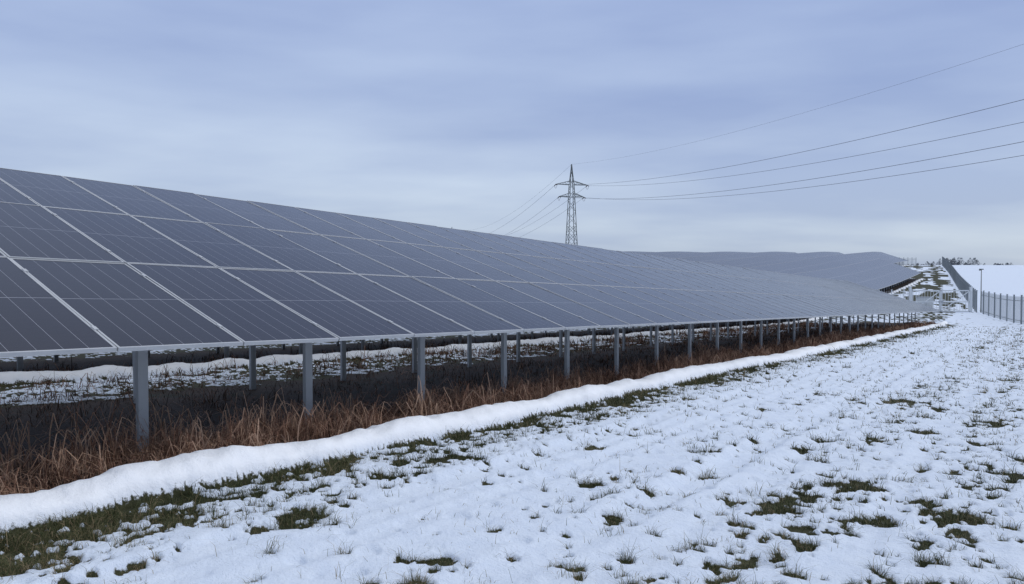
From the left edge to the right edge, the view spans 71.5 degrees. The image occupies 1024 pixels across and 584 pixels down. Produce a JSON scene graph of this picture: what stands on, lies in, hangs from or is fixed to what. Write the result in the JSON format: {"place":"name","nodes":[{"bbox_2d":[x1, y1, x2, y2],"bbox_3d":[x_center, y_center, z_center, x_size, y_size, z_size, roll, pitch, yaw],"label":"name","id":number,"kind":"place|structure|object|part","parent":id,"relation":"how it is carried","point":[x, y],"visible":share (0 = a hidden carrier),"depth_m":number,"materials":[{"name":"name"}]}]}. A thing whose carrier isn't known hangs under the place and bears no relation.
{"place":"outdoors","nodes":[
{"label":"outdoors","id":0,"kind":"place"},
{"bbox_2d":[0,265,1023,583],"bbox_3d":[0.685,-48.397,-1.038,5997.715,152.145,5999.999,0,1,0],"label":"ground","id":1,"kind":"structure","parent":0,"point":[376,535],"depth_m":6.34,"materials":[{"name":"white snow"}]},
{"bbox_2d":[0,320,935,494],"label":"dead grass","id":2,"kind":"structure","parent":1,"relation":"on","point":[252,435],"depth_m":10.45,"materials":[{"name":"brown plant"}]},
{"bbox_2d":[17,258,920,370],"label":"solar array","id":3,"kind":"object","parent":1,"relation":"on","point":[877,274],"visible":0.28,"depth_m":98.06,"materials":[{"name":"glass"}]},
{"bbox_2d":[0,168,939,453],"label":"solar array","id":4,"kind":"object","parent":1,"relation":"on","point":[90,266],"visible":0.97,"depth_m":10.19,"materials":[{"name":"glass"},{"name":"silicon"},{"name":"aluminium"}]},
{"bbox_2d":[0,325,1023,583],"bbox_3d":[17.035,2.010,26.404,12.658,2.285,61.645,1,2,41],"label":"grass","id":5,"kind":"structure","parent":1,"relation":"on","point":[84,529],"depth_m":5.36,"materials":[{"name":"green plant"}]},
{"bbox_2d":[554,164,588,244],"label":"lattice pylon","id":6,"kind":"object","parent":1,"relation":"on","point":[568,193],"visible":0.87,"depth_m":253.84,"materials":[{"name":"metal"}]},
{"bbox_2d":[557,99,1023,184],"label":"power line","id":7,"kind":"object","parent":6,"relation":"attached to","point":[813,149],"visible":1,"depth_m":117.40,"materials":[{"name":"grey metal"}]},
{"bbox_2d":[567,141,1023,198],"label":"power line","id":8,"kind":"object","parent":6,"relation":"attached to","point":[829,176],"visible":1,"depth_m":115.92,"materials":[{"name":"grey metal"}]},
{"bbox_2d":[578,44,1022,163],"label":"power line","id":9,"kind":"object","parent":6,"relation":"attached to","point":[838,102],"visible":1,"depth_m":121.12,"materials":[{"name":"grey metal"}]},
{"bbox_2d":[596,155,1023,199],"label":"power line","id":10,"kind":"object","parent":6,"relation":"attached to","point":[837,183],"visible":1,"depth_m":129.00,"materials":[{"name":"grey metal"}]},
{"bbox_2d":[621,122,1022,185],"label":"power line","id":11,"kind":"object","parent":6,"relation":"attached to","point":[845,157],"visible":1,"depth_m":128.35,"materials":[{"name":"grey metal"}]},
{"bbox_2d":[624,251,645,252],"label":"solar array","id":12,"kind":"object","parent":1,"relation":"on","point":[634,252],"visible":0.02,"depth_m":182.24,"materials":[{"name":"glass"}]},
{"bbox_2d":[638,251,701,254],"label":"solar array","id":13,"kind":"object","parent":1,"relation":"on","point":[660,253],"visible":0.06,"depth_m":172.02,"materials":[{"name":"glass"}]},
{"bbox_2d":[654,252,753,257],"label":"solar array","id":14,"kind":"object","parent":1,"relation":"on","point":[682,255],"visible":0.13,"depth_m":160.69,"materials":[{"name":"glass"}]},
{"bbox_2d":[675,252,794,262],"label":"solar array","id":15,"kind":"object","parent":1,"relation":"on","point":[713,258],"visible":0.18,"depth_m":148.19,"materials":[{"name":"glass"}]},
{"bbox_2d":[709,252,842,267],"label":"solar array","id":16,"kind":"object","parent":1,"relation":"on","point":[759,261],"visible":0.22,"depth_m":137.18,"materials":[{"name":"glass"}]},
{"bbox_2d":[748,252,907,273],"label":"solar array","id":17,"kind":"object","parent":1,"relation":"on","point":[815,264],"visible":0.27,"depth_m":129.22,"materials":[{"name":"glass"}]},
{"bbox_2d":[879,289,908,298],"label":"metal fence","id":18,"kind":"object","parent":1,"relation":"on","point":[904,294],"visible":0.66,"depth_m":72.59,"materials":[{"name":"metal"}]},
{"bbox_2d":[909,287,972,311],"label":"double gate","id":19,"kind":"structure","parent":1,"relation":"on","point":[941,301],"depth_m":72.98,"materials":[{"name":"metal"}]},
{"bbox_2d":[942,257,976,312],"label":"metal fence","id":20,"kind":"object","parent":1,"relation":"on","point":[960,282],"visible":0.9,"depth_m":100.69,"materials":[{"name":"metal"}]},
{"bbox_2d":[907,257,1011,264],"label":"distant woods","id":21,"kind":"object","parent":1,"relation":"on","point":[954,263],"visible":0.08,"depth_m":415.81,"materials":[{"name":"grey plant"}]},
{"bbox_2d":[979,269,983,311],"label":"camera pole","id":22,"kind":"object","parent":1,"relation":"on","point":[981,287],"visible":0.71,"depth_m":72.56,"materials":[{"name":"metal"}]},
{"bbox_2d":[981,291,1023,323],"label":"metal fence","id":23,"kind":"object","parent":1,"relation":"on","point":[1013,299],"visible":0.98,"depth_m":61.76,"materials":[{"name":"metal"}]},
{"bbox_2d":[0,0,1023,264],"label":"sky","id":24,"kind":"structure","parent":0,"point":[454,114],"materials":[{"name":"blue"}]},
{"bbox_2d":[916,297,932,307],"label":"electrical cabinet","id":25,"kind":"object","parent":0,"point":[922,299],"visible":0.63,"depth_m":75.22,"materials":[{"name":"metal"}]},
{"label":"cabinet door","id":26,"kind":"part","parent":25,"relation":"part of","materials":[{"name":"grey metal"}]},
{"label":"cabinet door","id":27,"kind":"part","parent":25,"relation":"part of","materials":[{"name":"grey metal"}]}
]}

